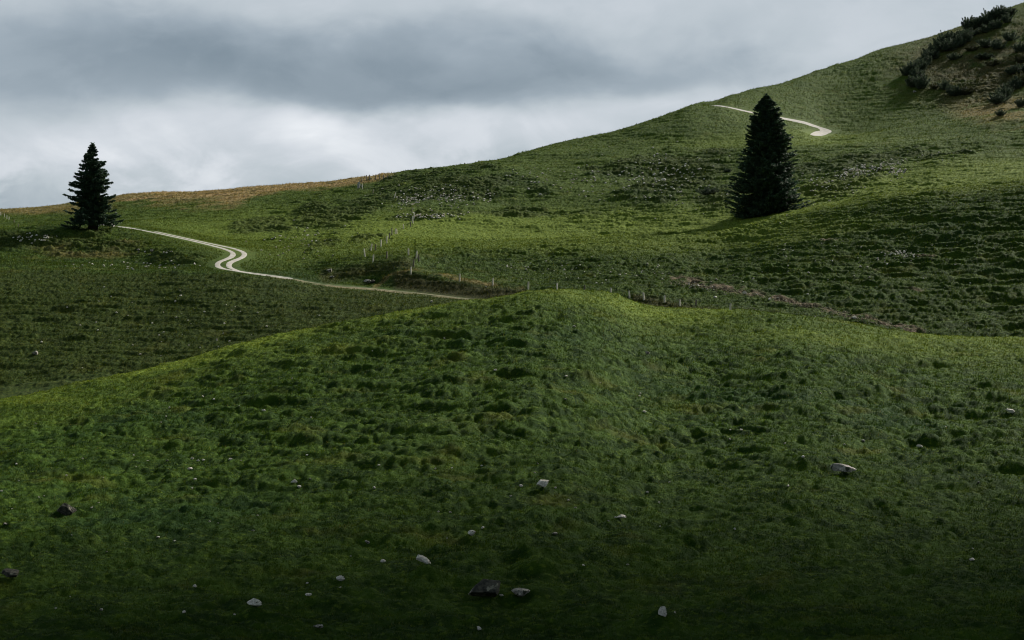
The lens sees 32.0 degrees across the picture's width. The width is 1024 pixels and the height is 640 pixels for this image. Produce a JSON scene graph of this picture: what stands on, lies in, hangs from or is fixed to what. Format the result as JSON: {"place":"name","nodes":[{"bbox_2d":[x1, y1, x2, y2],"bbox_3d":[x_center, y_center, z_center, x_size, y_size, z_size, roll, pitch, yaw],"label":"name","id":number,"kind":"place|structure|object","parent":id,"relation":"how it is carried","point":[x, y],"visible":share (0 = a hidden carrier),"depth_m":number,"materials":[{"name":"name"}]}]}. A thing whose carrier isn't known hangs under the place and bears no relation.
{"place":"outdoors","nodes":[
{"label":"outdoors","id":0,"kind":"place"},
{"bbox_2d":[132,228,289,278],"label":"road","id":1,"kind":"structure","parent":0,"point":[231,256],"depth_m":310.45,"materials":[{"name":"beige gravel"}]},
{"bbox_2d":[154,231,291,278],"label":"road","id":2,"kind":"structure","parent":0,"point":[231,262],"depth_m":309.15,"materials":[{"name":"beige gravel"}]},
{"bbox_2d":[296,279,467,298],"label":"path","id":3,"kind":"structure","parent":0,"point":[383,289],"depth_m":280.91,"materials":[{"name":"beige gravel"}]},
{"bbox_2d":[0,3,1023,639],"bbox_3d":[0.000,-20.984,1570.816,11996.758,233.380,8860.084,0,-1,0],"label":"ground","id":4,"kind":"structure","parent":0,"point":[962,151],"depth_m":126.86,"materials":[{"name":"green plant"}]},
{"bbox_2d":[2,568,18,577],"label":"boulder","id":5,"kind":"object","parent":4,"relation":"on","point":[8,572],"visible":1,"depth_m":69.36,"materials":[{"name":"grey stone"}]},
{"bbox_2d":[57,503,76,515],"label":"boulder","id":6,"kind":"object","parent":4,"relation":"on","point":[66,509],"visible":1,"depth_m":86.08,"materials":[{"name":"grey stone"}]},
{"bbox_2d":[61,142,124,229],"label":"spruce tree","id":7,"kind":"object","parent":4,"relation":"on","point":[94,209],"visible":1,"depth_m":351.21,"materials":[{"name":"green plant"}]},
{"bbox_2d":[247,598,261,605],"bbox_3d":[-9.374,10.267,65.011,0.559,0.285,0.402,6,-2,-6],"label":"boulder","id":8,"kind":"object","parent":4,"relation":"on","point":[255,602],"visible":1,"depth_m":64.90,"materials":[{"name":"white stone"}]},
{"bbox_2d":[313,624,322,627],"bbox_3d":[-6.868,10.859,63.291,0.363,0.155,0.252,0,-1,0],"label":"boulder","id":9,"kind":"object","parent":4,"relation":"on","point":[318,626],"visible":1,"depth_m":63.23,"materials":[{"name":"stone"}]},
{"bbox_2d":[336,575,344,580],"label":"boulder","id":10,"kind":"object","parent":4,"relation":"on","point":[341,578],"visible":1,"depth_m":70.08,"materials":[{"name":"white stone"}]},
{"bbox_2d":[361,174,391,181],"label":"fence","id":11,"kind":"object","parent":4,"relation":"on","point":[375,177],"visible":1,"depth_m":553.71,"materials":[{"name":"grey wood"}]},
{"bbox_2d":[362,184,414,256],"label":"fence","id":12,"kind":"object","parent":4,"relation":"on","point":[391,228],"visible":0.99,"depth_m":382.43,"materials":[{"name":"grey wood"}]},
{"bbox_2d":[372,248,416,261],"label":"fence","id":13,"kind":"object","parent":4,"relation":"on","point":[390,254],"visible":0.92,"depth_m":299.46,"materials":[{"name":"grey wood"}]},
{"bbox_2d":[416,555,430,563],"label":"boulder","id":14,"kind":"object","parent":4,"relation":"on","point":[422,558],"visible":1,"depth_m":72.79,"materials":[{"name":"white stone"}]},
{"bbox_2d":[468,530,474,535],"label":"boulder","id":15,"kind":"object","parent":4,"relation":"on","point":[471,532],"visible":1,"depth_m":77.30,"materials":[{"name":"white stone"}]},
{"bbox_2d":[468,579,500,596],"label":"boulder","id":16,"kind":"object","parent":4,"relation":"on","point":[484,587],"visible":1,"depth_m":68.09,"materials":[{"name":"grey stone"}]},
{"bbox_2d":[12,141,994,367],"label":"stone chips","id":17,"kind":"object","parent":4,"relation":"on","point":[841,175],"visible":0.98,"depth_m":424.18,"materials":[{"name":"stone"}]},
{"bbox_2d":[0,178,1023,384],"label":"grass","id":18,"kind":"structure","parent":4,"relation":"on","point":[109,263],"depth_m":291.20,"materials":[{"name":"green plant"}]},
{"bbox_2d":[0,3,1023,239],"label":"grass","id":19,"kind":"structure","parent":4,"relation":"on","point":[347,186],"depth_m":516.73,"materials":[{"name":"green plant"}]},
{"bbox_2d":[511,588,529,596],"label":"boulder","id":20,"kind":"object","parent":4,"relation":"on","point":[521,592],"visible":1,"depth_m":68.38,"materials":[{"name":"stone"}]},
{"bbox_2d":[536,480,548,486],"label":"boulder","id":21,"kind":"object","parent":4,"relation":"on","point":[542,483],"visible":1,"depth_m":88.57,"materials":[{"name":"white stone"}]},
{"bbox_2d":[410,254,815,316],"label":"fence","id":22,"kind":"object","parent":4,"relation":"on","point":[411,270],"visible":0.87,"depth_m":272.87,"materials":[{"name":"grey wood"}]},
{"bbox_2d":[658,606,666,616],"bbox_3d":[5.356,10.360,63.554,0.329,0.354,0.247,18,-6,-16],"label":"boulder","id":23,"kind":"object","parent":4,"relation":"on","point":[662,611],"visible":1,"depth_m":63.46,"materials":[{"name":"white stone"}]},
{"bbox_2d":[696,186,719,194],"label":"shrub","id":24,"kind":"object","parent":4,"relation":"on","point":[708,190],"visible":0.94,"depth_m":427.48,"materials":[{"name":"green plant"}]},
{"bbox_2d":[724,92,813,218],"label":"spruce tree","id":25,"kind":"object","parent":4,"relation":"on","point":[766,186],"visible":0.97,"depth_m":392.98,"materials":[{"name":"green plant"}]},
{"bbox_2d":[646,272,929,331],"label":"rubble","id":26,"kind":"object","parent":4,"relation":"on","point":[778,300],"visible":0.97,"depth_m":270.18,"materials":[{"name":"stone"}]},
{"bbox_2d":[831,463,851,471],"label":"boulder","id":27,"kind":"object","parent":4,"relation":"on","point":[840,467],"visible":1,"depth_m":97.03,"materials":[{"name":"stone"}]},
{"bbox_2d":[899,63,913,75],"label":"shrub","id":28,"kind":"object","parent":4,"relation":"on","point":[904,70],"visible":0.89,"depth_m":698.69,"materials":[{"name":"green plant"}]},
{"bbox_2d":[905,75,918,86],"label":"shrub","id":29,"kind":"object","parent":4,"relation":"on","point":[908,81],"visible":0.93,"depth_m":679.83,"materials":[{"name":"green plant"}]},
{"bbox_2d":[907,60,921,72],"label":"shrub","id":30,"kind":"object","parent":4,"relation":"on","point":[916,64],"visible":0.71,"depth_m":698.46,"materials":[{"name":"green plant"}]},
{"bbox_2d":[909,65,925,77],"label":"shrub","id":31,"kind":"object","parent":4,"relation":"on","point":[917,71],"visible":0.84,"depth_m":691.37,"materials":[{"name":"green plant"}]},
{"bbox_2d":[912,74,930,88],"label":"shrub","id":32,"kind":"object","parent":4,"relation":"on","point":[920,83],"visible":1,"depth_m":675.81,"materials":[{"name":"green plant"}]},
{"bbox_2d":[915,58,928,70],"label":"shrub","id":33,"kind":"object","parent":4,"relation":"on","point":[924,64],"visible":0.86,"depth_m":701.03,"materials":[{"name":"green plant"}]},
{"bbox_2d":[915,54,931,64],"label":"shrub","id":34,"kind":"object","parent":4,"relation":"on","point":[927,59],"visible":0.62,"depth_m":706.96,"materials":[{"name":"green plant"}]},
{"bbox_2d":[920,49,933,58],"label":"shrub","id":35,"kind":"object","parent":4,"relation":"on","point":[923,53],"visible":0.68,"depth_m":713.96,"materials":[{"name":"green plant"}]},
{"bbox_2d":[922,44,936,52],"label":"shrub","id":36,"kind":"object","parent":4,"relation":"on","point":[931,48],"visible":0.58,"depth_m":720.99,"materials":[{"name":"green plant"}]},
{"bbox_2d":[929,83,937,88],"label":"shrub","id":37,"kind":"object","parent":4,"relation":"on","point":[935,85],"visible":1,"depth_m":673.00,"materials":[{"name":"green plant"}]},
{"bbox_2d":[929,39,940,51],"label":"shrub","id":38,"kind":"object","parent":4,"relation":"on","point":[937,45],"visible":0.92,"depth_m":724.27,"materials":[{"name":"green plant"}]},
{"bbox_2d":[929,50,940,58],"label":"shrub","id":39,"kind":"object","parent":4,"relation":"on","point":[935,55],"visible":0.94,"depth_m":714.55,"materials":[{"name":"green plant"}]},
{"bbox_2d":[933,33,945,48],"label":"shrub","id":40,"kind":"object","parent":4,"relation":"on","point":[940,36],"visible":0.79,"depth_m":727.60,"materials":[{"name":"green plant"}]},
{"bbox_2d":[936,79,949,89],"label":"shrub","id":41,"kind":"object","parent":4,"relation":"on","point":[944,84],"visible":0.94,"depth_m":670.19,"materials":[{"name":"green plant"}]},
{"bbox_2d":[937,30,953,44],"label":"shrub","id":42,"kind":"object","parent":4,"relation":"on","point":[948,35],"visible":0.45,"depth_m":730.95,"materials":[{"name":"green plant"}]},
{"bbox_2d":[938,37,958,50],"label":"shrub","id":43,"kind":"object","parent":4,"relation":"on","point":[947,46],"visible":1,"depth_m":720.56,"materials":[{"name":"green plant"}]},
{"bbox_2d":[945,84,956,90],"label":"shrub","id":44,"kind":"object","parent":4,"relation":"on","point":[951,87],"visible":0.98,"depth_m":661.00,"materials":[{"name":"green plant"}]},
{"bbox_2d":[946,52,962,59],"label":"shrub","id":45,"kind":"object","parent":4,"relation":"on","point":[951,56],"visible":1,"depth_m":706.58,"materials":[{"name":"green plant"}]},
{"bbox_2d":[946,86,966,95],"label":"shrub","id":46,"kind":"object","parent":4,"relation":"on","point":[952,92],"visible":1,"depth_m":657.54,"materials":[{"name":"green plant"}]},
{"bbox_2d":[951,34,966,46],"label":"shrub","id":47,"kind":"object","parent":4,"relation":"on","point":[959,40],"visible":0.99,"depth_m":722.75,"materials":[{"name":"green plant"}]},
{"bbox_2d":[953,84,976,94],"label":"shrub","id":48,"kind":"object","parent":4,"relation":"on","point":[969,90],"visible":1,"depth_m":656.77,"materials":[{"name":"green plant"}]},
{"bbox_2d":[957,29,974,42],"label":"shrub","id":49,"kind":"object","parent":4,"relation":"on","point":[967,36],"visible":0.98,"depth_m":725.76,"materials":[{"name":"green plant"}]},
{"bbox_2d":[960,15,979,30],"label":"shrub","id":50,"kind":"object","parent":4,"relation":"on","point":[964,23],"visible":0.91,"depth_m":745.51,"materials":[{"name":"green plant"}]},
{"bbox_2d":[964,45,979,50],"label":"shrub","id":51,"kind":"object","parent":4,"relation":"on","point":[970,47],"visible":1,"depth_m":711.77,"materials":[{"name":"green plant"}]},
{"bbox_2d":[966,27,980,35],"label":"shrub","id":52,"kind":"object","parent":4,"relation":"on","point":[977,30],"visible":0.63,"depth_m":733.73,"materials":[{"name":"green plant"}]},
{"bbox_2d":[966,16,981,27],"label":"shrub","id":53,"kind":"object","parent":4,"relation":"on","point":[975,21],"visible":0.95,"depth_m":745.78,"materials":[{"name":"green plant"}]},
{"bbox_2d":[976,17,986,27],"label":"shrub","id":54,"kind":"object","parent":4,"relation":"on","point":[979,23],"visible":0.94,"depth_m":746.32,"materials":[{"name":"green plant"}]},
{"bbox_2d":[973,52,995,58],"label":"shrub","id":55,"kind":"object","parent":4,"relation":"on","point":[983,55],"visible":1,"depth_m":696.19,"materials":[{"name":"green plant"}]},
{"bbox_2d":[978,24,991,32],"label":"shrub","id":56,"kind":"object","parent":4,"relation":"on","point":[984,28],"visible":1,"depth_m":732.51,"materials":[{"name":"green plant"}]},
{"bbox_2d":[978,13,993,25],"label":"shrub","id":57,"kind":"object","parent":4,"relation":"on","point":[984,17],"visible":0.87,"depth_m":746.37,"materials":[{"name":"green plant"}]},
{"bbox_2d":[979,8,997,21],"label":"shrub","id":58,"kind":"object","parent":4,"relation":"on","point":[991,13],"visible":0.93,"depth_m":748.15,"materials":[{"name":"green plant"}]},
{"bbox_2d":[976,38,1002,47],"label":"shrub","id":59,"kind":"object","parent":4,"relation":"on","point":[985,43],"visible":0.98,"depth_m":710.70,"materials":[{"name":"green plant"}]},
{"bbox_2d":[984,59,1001,65],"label":"shrub","id":60,"kind":"object","parent":4,"relation":"on","point":[994,62],"visible":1,"depth_m":685.67,"materials":[{"name":"green plant"}]},
{"bbox_2d":[987,7,998,20],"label":"shrub","id":61,"kind":"object","parent":4,"relation":"on","point":[994,13],"visible":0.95,"depth_m":749.15,"materials":[{"name":"green plant"}]},
{"bbox_2d":[989,18,1002,29],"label":"shrub","id":62,"kind":"object","parent":4,"relation":"on","point":[997,25],"visible":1,"depth_m":733.66,"materials":[{"name":"green plant"}]},
{"bbox_2d":[990,39,1006,48],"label":"shrub","id":63,"kind":"object","parent":4,"relation":"on","point":[996,45],"visible":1,"depth_m":705.01,"materials":[{"name":"green plant"}]},
{"bbox_2d":[987,92,1011,103],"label":"shrub","id":64,"kind":"object","parent":4,"relation":"on","point":[1000,99],"visible":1,"depth_m":620.39,"materials":[{"name":"green plant"}]},
{"bbox_2d":[994,5,1004,19],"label":"shrub","id":65,"kind":"object","parent":4,"relation":"on","point":[1000,7],"visible":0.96,"depth_m":748.95,"materials":[{"name":"green plant"}]},
{"bbox_2d":[995,110,1006,115],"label":"shrub","id":66,"kind":"object","parent":4,"relation":"on","point":[999,112],"visible":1,"depth_m":562.10,"materials":[{"name":"green plant"}]},
{"bbox_2d":[992,85,1013,97],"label":"shrub","id":67,"kind":"object","parent":4,"relation":"on","point":[1008,92],"visible":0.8,"depth_m":637.30,"materials":[{"name":"green plant"}]},
{"bbox_2d":[995,6,1010,19],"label":"shrub","id":68,"kind":"object","parent":4,"relation":"on","point":[1003,12],"visible":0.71,"depth_m":747.03,"materials":[{"name":"green plant"}]},
{"bbox_2d":[1001,12,1012,22],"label":"shrub","id":69,"kind":"object","parent":4,"relation":"on","point":[1006,19],"visible":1,"depth_m":737.93,"materials":[{"name":"green plant"}]},
{"bbox_2d":[1000,82,1017,90],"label":"shrub","id":70,"kind":"object","parent":4,"relation":"on","point":[1011,85],"visible":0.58,"depth_m":647.34,"materials":[{"name":"green plant"}]},
{"bbox_2d":[1001,32,1019,40],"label":"shrub","id":71,"kind":"object","parent":4,"relation":"on","point":[1006,36],"visible":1,"depth_m":712.08,"materials":[{"name":"green plant"}]},
{"bbox_2d":[1006,6,1017,14],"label":"shrub","id":72,"kind":"object","parent":4,"relation":"on","point":[1013,10],"visible":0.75,"depth_m":750.32,"materials":[{"name":"green plant"}]},
{"bbox_2d":[1004,66,1022,74],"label":"shrub","id":73,"kind":"object","parent":4,"relation":"on","point":[1011,69],"visible":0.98,"depth_m":669.46,"materials":[{"name":"green plant"}]},
{"bbox_2d":[1008,76,1022,88],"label":"shrub","id":74,"kind":"object","parent":4,"relation":"on","point":[1015,81],"visible":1,"depth_m":648.76,"materials":[{"name":"green plant"}]},
{"bbox_2d":[1010,70,1023,85],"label":"shrub","id":75,"kind":"object","parent":4,"relation":"on","point":[1022,76],"visible":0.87,"depth_m":652.60,"materials":[{"name":"green plant"}]},
{"bbox_2d":[1011,41,1023,52],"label":"shrub","id":76,"kind":"object","parent":4,"relation":"on","point":[1019,47],"visible":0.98,"depth_m":695.58,"materials":[{"name":"green plant"}]},
{"bbox_2d":[1012,52,1023,62],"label":"shrub","id":77,"kind":"object","parent":4,"relation":"on","point":[1018,57],"visible":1,"depth_m":681.79,"materials":[{"name":"green plant"}]},
{"bbox_2d":[1012,62,1023,71],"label":"shrub","id":78,"kind":"object","parent":4,"relation":"on","point":[1017,66],"visible":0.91,"depth_m":670.85,"materials":[{"name":"green plant"}]},
{"bbox_2d":[1014,97,1023,106],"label":"shrub","id":79,"kind":"object","parent":4,"relation":"on","point":[1018,102],"visible":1,"depth_m":596.34,"materials":[{"name":"green plant"}]},
{"bbox_2d":[0,0,1023,208],"label":"sky","id":80,"kind":"structure","parent":0,"point":[174,95],"materials":[{"name":"grey"}]},
{"bbox_2d":[715,105,831,135],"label":"road","id":81,"kind":"structure","parent":0,"point":[823,131],"depth_m":635.62,"materials":[{"name":"beige gravel"}]}
]}

